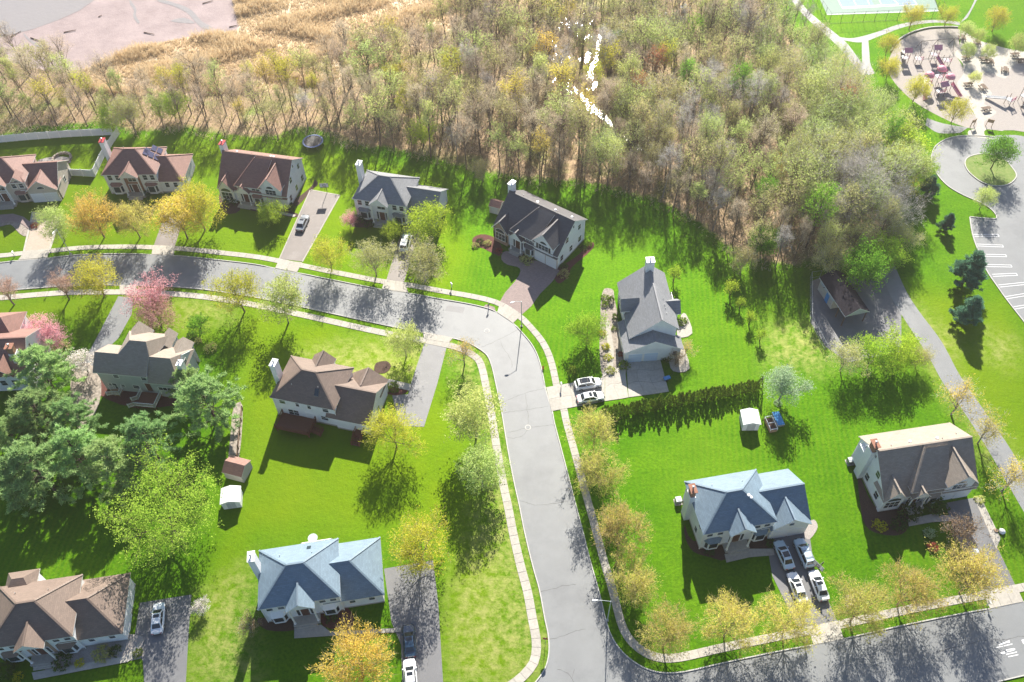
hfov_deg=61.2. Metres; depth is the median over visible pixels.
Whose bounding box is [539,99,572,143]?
forest tree
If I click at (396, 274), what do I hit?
driveway
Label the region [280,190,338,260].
driveway
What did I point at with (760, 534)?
bay window
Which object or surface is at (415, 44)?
forest tree
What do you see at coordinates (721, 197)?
forest tree
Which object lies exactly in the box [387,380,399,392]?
shrub
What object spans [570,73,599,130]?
forest tree
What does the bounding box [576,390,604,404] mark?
car
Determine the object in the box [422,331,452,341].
driveway apron
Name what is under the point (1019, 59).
picnic table
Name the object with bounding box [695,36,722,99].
forest tree
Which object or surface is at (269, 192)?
window
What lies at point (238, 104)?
forest tree
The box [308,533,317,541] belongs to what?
patio table
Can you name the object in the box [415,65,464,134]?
forest tree
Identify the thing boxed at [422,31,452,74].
forest tree
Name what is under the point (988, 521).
driveway edging
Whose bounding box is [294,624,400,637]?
front walk
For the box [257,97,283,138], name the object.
forest tree
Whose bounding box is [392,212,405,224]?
bay window
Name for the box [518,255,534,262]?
garden bed
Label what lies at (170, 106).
forest tree
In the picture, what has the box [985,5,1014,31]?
tree
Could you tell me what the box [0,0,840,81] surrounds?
woodland
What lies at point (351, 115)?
forest tree
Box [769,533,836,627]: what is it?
driveway
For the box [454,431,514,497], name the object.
tree
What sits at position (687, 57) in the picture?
forest tree
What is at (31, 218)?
driveway edging
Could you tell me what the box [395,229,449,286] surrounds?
tree
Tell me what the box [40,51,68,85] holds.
forest tree
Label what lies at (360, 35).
forest tree
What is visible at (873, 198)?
forest tree
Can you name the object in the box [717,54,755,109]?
forest tree
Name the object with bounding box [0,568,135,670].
house
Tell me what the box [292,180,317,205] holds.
garden bed
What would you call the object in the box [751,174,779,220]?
forest tree
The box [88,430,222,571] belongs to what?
tree
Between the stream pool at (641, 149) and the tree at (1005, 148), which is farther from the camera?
the stream pool at (641, 149)
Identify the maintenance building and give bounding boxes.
[818,269,869,325]
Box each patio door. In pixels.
[144,383,152,390]
[305,412,318,421]
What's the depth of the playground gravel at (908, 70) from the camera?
209.81 m
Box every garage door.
[30,193,47,201]
[44,192,60,200]
[124,608,131,632]
[127,585,134,607]
[184,172,190,183]
[188,161,194,176]
[264,198,276,205]
[275,199,288,208]
[534,250,544,262]
[545,256,556,268]
[627,353,642,361]
[643,352,658,360]
[769,529,788,538]
[786,526,806,535]
[937,492,955,500]
[951,490,970,498]
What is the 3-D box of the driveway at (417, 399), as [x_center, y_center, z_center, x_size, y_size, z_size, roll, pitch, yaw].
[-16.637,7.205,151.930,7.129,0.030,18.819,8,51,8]
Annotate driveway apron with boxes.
[18,250,48,259]
[119,285,136,294]
[152,247,174,254]
[275,260,301,271]
[382,282,407,292]
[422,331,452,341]
[497,306,520,322]
[809,624,843,643]
[984,587,1023,608]
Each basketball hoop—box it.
[319,183,328,189]
[812,560,823,571]
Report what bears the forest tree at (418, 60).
on the ground
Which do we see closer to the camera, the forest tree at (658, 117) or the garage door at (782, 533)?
the garage door at (782, 533)
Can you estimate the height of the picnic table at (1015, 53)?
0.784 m
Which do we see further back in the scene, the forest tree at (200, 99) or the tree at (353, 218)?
the forest tree at (200, 99)
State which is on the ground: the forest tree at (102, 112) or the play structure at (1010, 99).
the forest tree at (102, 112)
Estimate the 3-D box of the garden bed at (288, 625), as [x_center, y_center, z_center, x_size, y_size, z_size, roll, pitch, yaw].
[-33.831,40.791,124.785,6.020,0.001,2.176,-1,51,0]
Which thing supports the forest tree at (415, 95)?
on the ground
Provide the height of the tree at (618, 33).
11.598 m
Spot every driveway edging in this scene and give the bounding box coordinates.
[23,212,33,251]
[48,226,57,249]
[279,190,310,258]
[302,195,339,261]
[975,498,1000,548]
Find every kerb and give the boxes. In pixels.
[0,253,1022,673]
[12,285,549,681]
[890,26,957,50]
[931,135,996,218]
[964,153,1016,186]
[969,217,1023,321]
[995,675,1023,681]
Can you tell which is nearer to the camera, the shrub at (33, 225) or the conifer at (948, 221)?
the conifer at (948, 221)
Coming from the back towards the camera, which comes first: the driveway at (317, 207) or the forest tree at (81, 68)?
the forest tree at (81, 68)
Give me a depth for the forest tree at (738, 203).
166.72 m
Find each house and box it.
[0,154,70,209]
[0,311,50,390]
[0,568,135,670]
[93,321,199,409]
[98,137,195,199]
[216,140,306,208]
[247,536,384,630]
[269,350,387,446]
[352,160,447,228]
[491,179,587,268]
[617,257,683,361]
[681,469,811,555]
[851,423,978,514]
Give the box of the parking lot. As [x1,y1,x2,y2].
[932,136,1023,319]
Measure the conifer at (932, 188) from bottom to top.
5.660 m
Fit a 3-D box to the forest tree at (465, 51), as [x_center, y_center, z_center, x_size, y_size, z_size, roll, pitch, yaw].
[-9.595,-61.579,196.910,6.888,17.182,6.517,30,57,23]
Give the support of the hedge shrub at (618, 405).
on the ground
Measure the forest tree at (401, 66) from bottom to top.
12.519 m
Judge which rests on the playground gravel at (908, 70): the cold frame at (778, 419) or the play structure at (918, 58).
the play structure at (918, 58)
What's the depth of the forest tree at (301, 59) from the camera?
198.62 m
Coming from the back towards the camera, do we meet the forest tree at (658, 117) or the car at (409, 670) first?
the forest tree at (658, 117)
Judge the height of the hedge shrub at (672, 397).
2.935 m
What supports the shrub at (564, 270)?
on the garden bed at (574, 261)
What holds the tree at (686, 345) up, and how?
on the ground
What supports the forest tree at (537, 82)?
on the ground
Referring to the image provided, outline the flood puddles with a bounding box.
[486,1,689,156]
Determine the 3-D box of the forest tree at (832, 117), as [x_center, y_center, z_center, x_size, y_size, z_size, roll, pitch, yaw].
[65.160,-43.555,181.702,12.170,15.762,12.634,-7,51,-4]
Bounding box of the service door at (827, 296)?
[824,293,829,303]
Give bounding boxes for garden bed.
[0,221,27,235]
[45,634,144,669]
[70,363,100,427]
[101,380,177,407]
[219,194,239,213]
[228,402,242,456]
[237,203,298,216]
[257,617,293,630]
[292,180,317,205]
[321,608,353,629]
[351,214,372,226]
[388,386,406,394]
[472,234,501,255]
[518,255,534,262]
[555,242,593,282]
[599,288,625,376]
[684,526,726,559]
[748,537,771,548]
[804,520,817,538]
[858,478,908,535]
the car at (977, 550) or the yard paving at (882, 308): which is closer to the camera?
the car at (977, 550)
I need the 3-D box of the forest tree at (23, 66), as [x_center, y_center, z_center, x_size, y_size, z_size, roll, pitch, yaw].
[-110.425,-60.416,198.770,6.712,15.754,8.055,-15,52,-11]
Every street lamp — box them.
[52,229,71,254]
[510,301,522,326]
[592,599,610,621]
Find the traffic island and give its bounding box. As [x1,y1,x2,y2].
[964,154,1015,186]
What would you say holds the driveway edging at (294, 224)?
on the ground
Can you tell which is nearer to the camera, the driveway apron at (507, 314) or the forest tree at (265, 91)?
the driveway apron at (507, 314)
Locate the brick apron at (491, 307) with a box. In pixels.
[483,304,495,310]
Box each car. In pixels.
[150,602,166,635]
[295,214,309,231]
[401,624,416,658]
[402,658,416,681]
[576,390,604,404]
[773,539,794,570]
[786,571,807,602]
[808,569,829,601]
[967,548,990,578]
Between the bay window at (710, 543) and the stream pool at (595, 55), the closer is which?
the bay window at (710, 543)
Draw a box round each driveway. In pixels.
[25,212,56,250]
[84,296,132,364]
[135,595,190,681]
[154,217,181,245]
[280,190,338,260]
[384,560,442,681]
[386,225,418,282]
[392,343,445,426]
[500,251,558,313]
[546,377,604,410]
[605,362,627,400]
[626,360,668,396]
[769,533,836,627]
[946,497,1014,590]
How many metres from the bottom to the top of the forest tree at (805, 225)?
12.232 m
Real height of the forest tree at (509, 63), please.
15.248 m
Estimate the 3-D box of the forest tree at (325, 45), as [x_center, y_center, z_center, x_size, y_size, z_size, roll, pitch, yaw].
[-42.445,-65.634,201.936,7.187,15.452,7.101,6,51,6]
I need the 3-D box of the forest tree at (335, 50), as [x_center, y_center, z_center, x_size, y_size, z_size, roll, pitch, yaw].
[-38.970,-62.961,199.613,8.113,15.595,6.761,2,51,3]
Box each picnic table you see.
[963,82,972,86]
[978,83,987,89]
[980,106,991,111]
[1001,66,1008,71]
[1010,52,1019,56]
[1015,58,1023,62]
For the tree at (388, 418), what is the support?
on the ground
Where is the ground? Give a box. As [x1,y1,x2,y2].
[0,0,1023,681]
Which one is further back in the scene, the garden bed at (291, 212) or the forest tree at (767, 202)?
the garden bed at (291, 212)
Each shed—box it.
[220,485,242,508]
[222,455,252,482]
[488,198,503,214]
[739,408,760,430]
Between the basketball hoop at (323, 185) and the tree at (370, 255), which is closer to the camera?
the tree at (370, 255)
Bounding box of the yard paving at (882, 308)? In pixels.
[811,271,900,361]
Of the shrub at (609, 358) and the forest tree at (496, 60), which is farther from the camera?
the forest tree at (496, 60)
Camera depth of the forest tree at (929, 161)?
172.96 m
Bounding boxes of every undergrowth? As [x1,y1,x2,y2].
[0,0,911,270]
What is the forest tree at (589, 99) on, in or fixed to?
on the ground
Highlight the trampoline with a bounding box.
[302,134,322,149]
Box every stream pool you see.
[574,88,611,125]
[589,37,599,73]
[625,137,645,152]
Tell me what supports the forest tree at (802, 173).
on the ground
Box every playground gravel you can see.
[888,28,976,128]
[982,60,1023,131]
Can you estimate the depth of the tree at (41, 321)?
155.71 m
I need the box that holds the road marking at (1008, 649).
[996,640,1023,656]
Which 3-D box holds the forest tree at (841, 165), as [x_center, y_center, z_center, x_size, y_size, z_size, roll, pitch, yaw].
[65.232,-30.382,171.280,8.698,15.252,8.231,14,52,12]
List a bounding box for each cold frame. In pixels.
[764,415,777,432]
[771,411,784,426]
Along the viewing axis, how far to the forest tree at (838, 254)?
162.56 m
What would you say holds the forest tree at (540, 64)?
on the ground
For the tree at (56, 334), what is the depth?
155.08 m
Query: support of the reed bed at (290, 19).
on the ground
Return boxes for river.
[0,0,93,35]
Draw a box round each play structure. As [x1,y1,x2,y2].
[900,45,952,71]
[920,65,961,99]
[985,87,1023,107]
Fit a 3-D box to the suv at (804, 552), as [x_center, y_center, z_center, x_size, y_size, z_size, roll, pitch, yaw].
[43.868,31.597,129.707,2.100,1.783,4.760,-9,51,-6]
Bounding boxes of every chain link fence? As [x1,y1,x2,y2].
[810,271,826,349]
[814,0,946,23]
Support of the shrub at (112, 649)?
on the garden bed at (132, 642)
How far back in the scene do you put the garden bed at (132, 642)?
122.64 m
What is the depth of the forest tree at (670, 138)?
178.20 m
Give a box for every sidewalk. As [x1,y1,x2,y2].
[0,244,1023,662]
[0,289,540,681]
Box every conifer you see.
[919,174,941,198]
[935,213,955,230]
[948,248,989,291]
[948,294,984,325]
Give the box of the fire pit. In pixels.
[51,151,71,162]
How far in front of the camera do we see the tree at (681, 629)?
117.86 m
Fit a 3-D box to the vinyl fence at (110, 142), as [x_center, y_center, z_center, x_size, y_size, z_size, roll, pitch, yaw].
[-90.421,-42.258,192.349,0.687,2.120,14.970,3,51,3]
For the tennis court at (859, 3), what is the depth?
228.48 m
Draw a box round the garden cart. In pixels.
[663,373,672,381]
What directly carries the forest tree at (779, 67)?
on the ground
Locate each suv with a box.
[574,376,601,390]
[793,537,815,568]
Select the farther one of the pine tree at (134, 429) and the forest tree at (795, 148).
the forest tree at (795, 148)
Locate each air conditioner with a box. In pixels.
[673,496,682,505]
[845,457,853,465]
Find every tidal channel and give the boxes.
[23,33,42,48]
[129,0,139,22]
[157,0,211,28]
[171,18,194,22]
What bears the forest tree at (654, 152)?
on the ground
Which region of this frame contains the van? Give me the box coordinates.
[399,232,412,251]
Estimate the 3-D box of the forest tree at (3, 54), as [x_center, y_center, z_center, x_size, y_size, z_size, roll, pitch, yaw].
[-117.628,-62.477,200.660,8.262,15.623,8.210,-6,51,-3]
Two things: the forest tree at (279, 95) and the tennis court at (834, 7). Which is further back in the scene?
the tennis court at (834, 7)
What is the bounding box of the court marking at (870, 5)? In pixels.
[827,0,916,14]
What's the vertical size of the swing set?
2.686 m
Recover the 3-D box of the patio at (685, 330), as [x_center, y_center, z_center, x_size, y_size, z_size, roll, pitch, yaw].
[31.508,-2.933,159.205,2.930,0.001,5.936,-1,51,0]
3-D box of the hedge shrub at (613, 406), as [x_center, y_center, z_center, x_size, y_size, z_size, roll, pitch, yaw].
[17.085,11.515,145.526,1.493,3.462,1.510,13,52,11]
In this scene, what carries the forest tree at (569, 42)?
on the ground
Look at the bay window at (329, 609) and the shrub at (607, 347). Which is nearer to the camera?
the bay window at (329, 609)
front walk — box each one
[0,214,31,229]
[32,644,141,679]
[238,205,294,216]
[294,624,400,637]
[387,379,411,390]
[725,549,773,561]
[908,514,950,525]
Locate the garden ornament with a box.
[994,528,1005,534]
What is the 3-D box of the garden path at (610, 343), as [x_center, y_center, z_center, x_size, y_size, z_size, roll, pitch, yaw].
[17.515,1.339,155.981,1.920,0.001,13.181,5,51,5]
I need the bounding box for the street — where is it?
[0,254,1023,681]
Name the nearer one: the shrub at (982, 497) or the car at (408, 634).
the car at (408, 634)
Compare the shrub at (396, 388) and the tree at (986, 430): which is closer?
the tree at (986, 430)
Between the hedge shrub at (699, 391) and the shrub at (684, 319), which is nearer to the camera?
the hedge shrub at (699, 391)
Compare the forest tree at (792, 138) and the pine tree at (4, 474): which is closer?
the pine tree at (4, 474)
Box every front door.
[0,193,10,200]
[34,648,47,654]
[131,184,139,191]
[243,194,249,201]
[300,608,310,615]
[379,211,385,219]
[515,240,519,248]
[731,534,740,541]
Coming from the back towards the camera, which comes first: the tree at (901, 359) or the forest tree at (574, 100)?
the forest tree at (574, 100)
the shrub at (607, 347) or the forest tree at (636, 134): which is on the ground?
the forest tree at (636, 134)
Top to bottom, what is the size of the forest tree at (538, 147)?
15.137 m
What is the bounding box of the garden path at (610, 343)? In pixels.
[602,321,613,376]
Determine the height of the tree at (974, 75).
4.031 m
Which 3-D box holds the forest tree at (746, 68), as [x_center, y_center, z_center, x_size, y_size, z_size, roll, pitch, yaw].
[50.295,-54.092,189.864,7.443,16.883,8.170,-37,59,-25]
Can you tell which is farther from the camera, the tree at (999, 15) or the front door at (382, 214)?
the tree at (999, 15)
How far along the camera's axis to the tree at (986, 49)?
208.68 m
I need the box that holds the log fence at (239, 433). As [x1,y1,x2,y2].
[236,406,242,456]
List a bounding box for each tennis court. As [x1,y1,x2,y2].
[821,0,937,14]
[839,0,874,7]
[881,0,916,5]
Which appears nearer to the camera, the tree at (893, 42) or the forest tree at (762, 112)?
the forest tree at (762, 112)
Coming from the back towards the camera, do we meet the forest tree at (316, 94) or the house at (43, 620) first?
the forest tree at (316, 94)
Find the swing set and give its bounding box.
[919,38,954,53]
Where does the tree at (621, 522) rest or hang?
on the ground
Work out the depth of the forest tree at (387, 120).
185.39 m
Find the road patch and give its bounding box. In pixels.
[445,305,464,312]
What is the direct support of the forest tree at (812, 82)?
on the ground
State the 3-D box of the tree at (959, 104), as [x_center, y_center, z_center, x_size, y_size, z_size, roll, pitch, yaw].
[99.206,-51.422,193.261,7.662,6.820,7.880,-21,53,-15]
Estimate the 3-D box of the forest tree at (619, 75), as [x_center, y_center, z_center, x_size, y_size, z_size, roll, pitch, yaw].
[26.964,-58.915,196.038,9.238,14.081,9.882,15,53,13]
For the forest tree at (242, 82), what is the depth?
192.71 m
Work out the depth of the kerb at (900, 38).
220.20 m
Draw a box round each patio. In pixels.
[38,156,70,162]
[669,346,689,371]
[677,313,691,336]
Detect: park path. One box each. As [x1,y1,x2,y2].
[792,0,866,74]
[839,20,959,41]
[862,40,873,74]
[882,264,1023,510]
[925,118,966,132]
[960,0,976,22]
[996,135,1023,151]
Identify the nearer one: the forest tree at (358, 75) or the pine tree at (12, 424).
the pine tree at (12, 424)
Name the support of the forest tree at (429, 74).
on the ground
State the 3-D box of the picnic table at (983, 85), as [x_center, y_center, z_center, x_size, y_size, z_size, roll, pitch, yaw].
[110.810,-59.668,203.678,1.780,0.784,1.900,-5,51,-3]
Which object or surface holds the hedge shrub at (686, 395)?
on the ground
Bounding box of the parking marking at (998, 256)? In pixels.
[990,254,1006,256]
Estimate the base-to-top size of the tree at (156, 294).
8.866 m
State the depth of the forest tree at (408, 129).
186.30 m
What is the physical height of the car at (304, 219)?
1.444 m
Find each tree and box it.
[0,43,22,97]
[0,45,18,87]
[0,55,32,109]
[0,69,11,115]
[0,76,22,124]
[0,273,22,304]
[0,414,47,451]
[0,432,82,516]
[0,455,54,514]
[2,338,87,398]
[5,380,72,443]
[6,45,49,103]
[9,40,38,84]
[16,90,40,123]
[21,40,56,90]
[21,312,60,343]
[24,73,57,125]
[29,72,56,114]
[29,200,74,244]
[35,324,71,351]
[36,31,73,80]
[39,391,108,436]
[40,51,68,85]
[41,422,117,498]
[44,266,75,299]
[47,51,79,97]
[48,65,79,111]
[51,87,75,121]
[61,82,92,126]
[63,187,122,239]
[63,348,94,377]
[65,68,97,116]
[67,60,101,105]
[67,251,121,300]
[76,433,148,507]
[84,48,117,101]
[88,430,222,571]
[92,100,125,131]
[94,84,115,109]
[99,88,149,132]
[106,66,127,103]
[108,197,153,237]
[113,410,183,477]
[116,95,138,135]
[119,75,144,116]
[121,266,180,320]
[131,63,153,105]
[133,297,183,331]
[137,76,162,118]
[140,86,168,128]
[142,189,210,240]
[149,88,191,121]
[150,173,229,234]
[152,63,172,89]
[154,74,186,124]
[162,364,248,443]
[165,363,206,397]
[166,54,191,99]
[167,62,191,113]
[172,48,208,105]
[181,65,208,115]
[183,312,211,337]
[184,81,212,127]
[188,594,210,615]
[200,267,268,319]
[202,58,232,114]
[204,58,218,98]
[206,99,226,134]
[217,65,241,106]
[217,77,241,123]
[230,96,247,132]
[233,607,261,638]
[234,55,263,110]
[235,72,259,121]
[238,59,256,96]
[238,78,278,129]
[253,51,277,97]
[255,198,287,227]
[256,268,308,324]
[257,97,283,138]
[262,46,285,98]
[267,84,287,128]
[272,53,300,110]
[282,78,309,119]
[284,43,309,93]
[289,87,318,129]
[299,52,323,94]
[303,71,319,110]
[305,610,396,681]
[307,231,353,272]
[309,83,339,118]
[313,52,340,110]
[313,95,335,137]
[314,31,338,86]
[316,70,343,127]
[326,39,355,93]
[330,17,353,76]
[336,89,364,133]
[337,64,358,124]
[338,54,355,103]
[339,208,358,226]
[342,34,392,101]
[342,95,366,144]
[347,27,381,85]
[347,236,403,279]
[349,57,373,110]
[352,68,387,133]
[356,84,393,144]
[358,401,431,458]
[365,24,402,89]
[365,74,387,121]
[367,41,404,100]
[370,62,406,130]
[373,108,404,151]
[376,216,403,240]
[379,60,400,110]
[379,316,428,359]
[384,27,417,69]
[385,503,452,581]
[387,56,410,79]
[394,80,415,132]
[395,72,413,115]
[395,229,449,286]
[396,26,430,81]
[398,67,426,124]
[398,114,422,153]
[399,195,452,244]
[402,81,427,145]
[404,111,438,144]
[406,51,435,97]
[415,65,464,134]
[416,97,445,157]
[419,68,442,123]
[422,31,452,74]
[428,66,447,111]
[432,41,459,95]
[434,80,471,147]
[439,44,464,113]
[439,124,464,158]
[440,377,505,442]
[443,76,465,126]
[444,338,479,367]
[448,40,460,83]
[450,111,481,169]
[451,21,494,88]
[452,79,494,135]
[454,88,493,153]
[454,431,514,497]
[458,37,481,94]
[460,42,496,103]
[460,73,483,115]
[462,156,494,180]
[473,78,504,141]
[474,40,508,102]
[476,69,498,116]
[479,84,497,129]
[482,118,513,169]
[492,97,523,156]
[493,37,516,82]
[494,67,529,128]
[496,42,522,99]
[498,61,533,121]
[501,58,532,108]
[501,128,535,175]
[502,90,532,139]
[512,20,542,90]
[512,64,556,132]
[513,94,552,160]
[522,102,544,146]
[524,28,565,88]
[525,48,553,115]
[526,122,556,181]
[528,47,550,104]
[534,124,556,170]
[536,98,561,156]
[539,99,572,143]
[540,42,576,94]
[543,96,581,166]
[545,53,575,99]
[545,82,582,153]
[547,46,574,97]
[547,136,570,181]
[549,85,575,122]
[556,31,575,85]
[558,99,607,172]
[559,399,618,451]
[561,58,583,97]
[561,310,612,348]
[562,95,600,159]
[566,25,597,79]
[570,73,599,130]
[570,438,632,500]
[571,79,599,144]
[572,133,596,186]
[578,72,610,125]
[580,57,604,111]
[584,114,624,173]
[585,24,618,91]
[588,490,652,570]
[593,37,623,91]
[593,90,610,152]
[594,124,629,185]
[595,77,621,130]
[600,29,635,75]
[603,544,663,610]
[604,35,635,76]
[605,30,626,80]
[606,76,631,132]
[608,71,658,144]
[609,117,627,165]
[612,47,645,114]
[613,55,649,106]
[614,148,642,190]
[617,115,652,172]
[623,15,662,64]
[624,68,650,125]
[625,65,683,134]
[626,94,659,161]
[628,36,659,76]
[629,71,661,113]
[632,588,703,662]
[637,134,669,184]
[638,161,659,199]
[641,93,693,155]
[643,43,672,95]
[652,16,686,69]
[652,68,679,112]
[654,36,678,97]
[654,99,675,149]
[656,141,684,197]
[657,125,684,175]
[658,76,690,133]
[665,263,682,282]
[666,164,696,210]
[667,351,686,366]
[671,132,711,193]
[672,78,715,147]
[673,41,701,103]
[673,103,698,160]
[676,44,699,80]
[676,63,716,133]
[677,54,699,110]
[679,115,708,175]
[680,157,740,204]
[681,338,699,356]
[689,180,709,219]
[690,56,724,123]
[692,102,728,168]
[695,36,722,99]
[695,587,769,660]
[696,101,726,155]
[701,55,724,108]
[701,73,730,130]
[701,133,744,202]
[702,5,719,24]
[703,29,731,74]
[706,185,734,230]
[709,67,749,135]
[709,69,733,121]
[714,137,737,183]
[715,160,751,218]
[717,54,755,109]
[721,29,755,89]
[721,97,745,152]
[722,241,761,275]
[723,278,739,296]
[725,141,766,196]
[726,57,761,126]
[726,196,749,243]
[728,116,753,169]
[734,66,780,140]
[734,296,746,308]
[736,65,773,117]
[740,215,776,261]
[742,182,783,238]
[743,109,782,173]
[745,309,758,324]
[747,225,780,264]
[748,104,780,160]
[749,39,784,75]
[750,143,772,189]
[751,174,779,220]
[752,146,790,205]
[753,47,784,96]
[754,587,824,658]
[755,326,768,340]
[756,235,774,256]
[758,68,782,122]
[759,364,816,407]
[764,202,795,249]
[765,135,796,181]
[767,65,787,116]
[770,37,804,80]
[771,81,794,130]
[771,147,797,180]
[772,175,816,235]
[773,40,811,103]
[775,130,824,200]
[775,225,794,266]
[776,97,806,141]
[779,148,829,225]
[782,56,847,131]
[783,102,808,152]
[785,123,818,187]
[786,103,845,167]
[791,67,814,116]
[791,138,845,212]
[793,64,849,104]
[794,42,837,80]
[794,215,812,259]
[796,94,852,142]
[796,120,865,187]
[796,128,921,222]
[796,170,853,233]
[797,86,831,143]
[797,178,886,234]
[798,179,846,247]
[800,61,859,117]
[802,18,831,62]
[804,59,830,102]
[810,235,857,274]
[811,83,873,147]
[812,115,859,159]
[814,212,849,262]
[815,41,851,69]
[816,46,861,96]
[816,119,866,180]
[817,53,848,76]
[819,570,894,642]
[821,70,862,114]
[822,337,872,377]
[828,153,862,215]
[829,61,883,110]
[829,178,875,241]
[830,79,858,120]
[834,84,887,150]
[838,232,892,299]
[841,162,895,230]
[842,211,882,256]
[843,165,884,209]
[844,97,901,165]
[845,330,898,376]
[846,57,863,74]
[850,127,885,170]
[857,86,902,126]
[859,110,940,176]
[859,138,924,204]
[860,176,932,232]
[866,226,914,273]
[873,194,902,241]
[875,53,903,79]
[875,556,952,630]
[876,29,901,55]
[876,319,928,372]
[877,139,907,193]
[879,194,909,234]
[880,112,910,150]
[881,99,925,143]
[881,106,905,123]
[883,220,926,251]
[890,135,943,187]
[893,174,924,199]
[898,0,932,29]
[902,71,933,101]
[907,153,940,184]
[909,343,939,369]
[924,537,1014,612]
[934,373,997,429]
[937,3,961,26]
[938,509,995,548]
[939,94,975,122]
[958,18,976,37]
[960,41,977,58]
[968,70,983,82]
[969,403,1016,452]
[970,26,988,43]
[973,134,1023,169]
[973,185,1000,208]
[981,42,997,58]
[982,452,1023,500]
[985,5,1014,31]
[1007,30,1023,52]
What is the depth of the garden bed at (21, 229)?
178.63 m
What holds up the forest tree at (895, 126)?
on the ground
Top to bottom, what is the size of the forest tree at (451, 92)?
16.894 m
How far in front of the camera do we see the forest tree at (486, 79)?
191.76 m
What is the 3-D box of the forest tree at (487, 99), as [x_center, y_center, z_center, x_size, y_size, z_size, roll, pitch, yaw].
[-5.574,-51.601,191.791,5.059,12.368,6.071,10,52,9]
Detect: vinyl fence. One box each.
[0,128,112,141]
[68,168,94,176]
[92,127,119,175]
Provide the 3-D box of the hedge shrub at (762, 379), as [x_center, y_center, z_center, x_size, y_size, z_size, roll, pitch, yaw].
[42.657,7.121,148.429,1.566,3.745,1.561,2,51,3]
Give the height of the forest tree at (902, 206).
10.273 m
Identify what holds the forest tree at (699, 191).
on the ground
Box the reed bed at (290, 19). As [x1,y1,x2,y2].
[81,0,460,96]
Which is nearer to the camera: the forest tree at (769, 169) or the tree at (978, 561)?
the tree at (978, 561)
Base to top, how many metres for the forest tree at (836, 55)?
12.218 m
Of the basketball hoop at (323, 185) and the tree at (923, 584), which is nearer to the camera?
the tree at (923, 584)
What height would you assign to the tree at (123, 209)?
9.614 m
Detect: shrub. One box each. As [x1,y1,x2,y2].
[0,659,16,680]
[12,671,23,681]
[30,222,39,228]
[50,652,73,671]
[54,341,71,353]
[74,657,84,667]
[90,644,112,662]
[108,644,121,657]
[132,648,141,658]
[186,331,196,340]
[203,341,216,353]
[222,198,237,206]
[285,203,295,211]
[324,614,337,623]
[355,214,365,223]
[364,219,374,228]
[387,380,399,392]
[482,239,491,246]
[519,254,533,265]
[557,268,569,278]
[559,262,568,269]
[567,365,576,374]
[578,244,586,251]
[600,294,608,300]
[602,343,610,350]
[603,353,613,360]
[604,365,616,374]
[608,295,614,301]
[610,403,616,416]
[612,313,618,320]
[614,401,621,416]
[616,360,630,369]
[627,401,634,414]
[629,401,635,415]
[636,398,644,412]
[647,398,653,410]
[653,397,657,410]
[658,394,662,409]
[658,397,665,407]
[663,396,669,408]
[665,392,671,408]
[667,395,674,404]
[673,391,681,406]
[677,316,688,325]
[683,392,688,405]
[684,389,692,403]
[694,388,701,401]
[701,387,707,400]
[704,549,714,555]
[705,386,713,401]
[713,385,721,398]
[719,384,724,398]
[719,385,726,396]
[725,387,729,398]
[729,383,735,395]
[732,384,737,395]
[738,381,743,394]
[743,379,750,393]
[748,380,754,392]
[754,380,759,391]
[756,376,763,390]
[766,538,773,547]
[871,518,887,532]
[888,514,908,533]
[896,500,922,522]
[920,496,950,516]
[923,526,937,538]
[926,541,939,552]
[973,495,984,504]
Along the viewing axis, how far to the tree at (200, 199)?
170.88 m
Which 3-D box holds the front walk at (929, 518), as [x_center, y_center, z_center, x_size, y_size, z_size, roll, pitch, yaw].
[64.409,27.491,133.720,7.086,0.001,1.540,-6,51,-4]
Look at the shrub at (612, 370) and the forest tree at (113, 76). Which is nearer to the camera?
the shrub at (612, 370)
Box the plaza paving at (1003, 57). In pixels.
[955,30,1023,138]
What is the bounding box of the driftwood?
[11,0,236,39]
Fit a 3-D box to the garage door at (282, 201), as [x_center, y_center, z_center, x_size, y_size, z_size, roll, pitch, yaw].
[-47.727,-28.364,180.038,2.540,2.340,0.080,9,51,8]
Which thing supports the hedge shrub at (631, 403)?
on the ground
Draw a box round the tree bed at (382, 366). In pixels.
[374,361,390,372]
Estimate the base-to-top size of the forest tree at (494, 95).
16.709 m
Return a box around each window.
[0,380,8,385]
[1,650,27,662]
[14,190,31,201]
[30,649,40,654]
[55,642,81,653]
[110,182,125,193]
[127,178,136,181]
[145,182,160,193]
[221,191,233,198]
[252,194,263,205]
[265,189,276,195]
[267,611,289,623]
[287,408,299,415]
[319,603,340,614]
[358,207,371,219]
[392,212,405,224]
[495,231,504,241]
[524,243,533,256]
[538,243,547,252]
[703,536,722,549]
[749,529,768,541]
[864,472,869,481]
[873,490,878,500]
[875,470,879,479]
[882,500,900,508]
[887,498,901,501]
[921,492,940,503]
[951,483,967,489]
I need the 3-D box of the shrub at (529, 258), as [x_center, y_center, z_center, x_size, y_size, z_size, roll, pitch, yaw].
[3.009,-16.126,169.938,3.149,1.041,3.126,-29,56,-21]
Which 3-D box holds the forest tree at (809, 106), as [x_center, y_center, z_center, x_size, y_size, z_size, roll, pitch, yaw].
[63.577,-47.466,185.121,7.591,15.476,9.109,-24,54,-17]

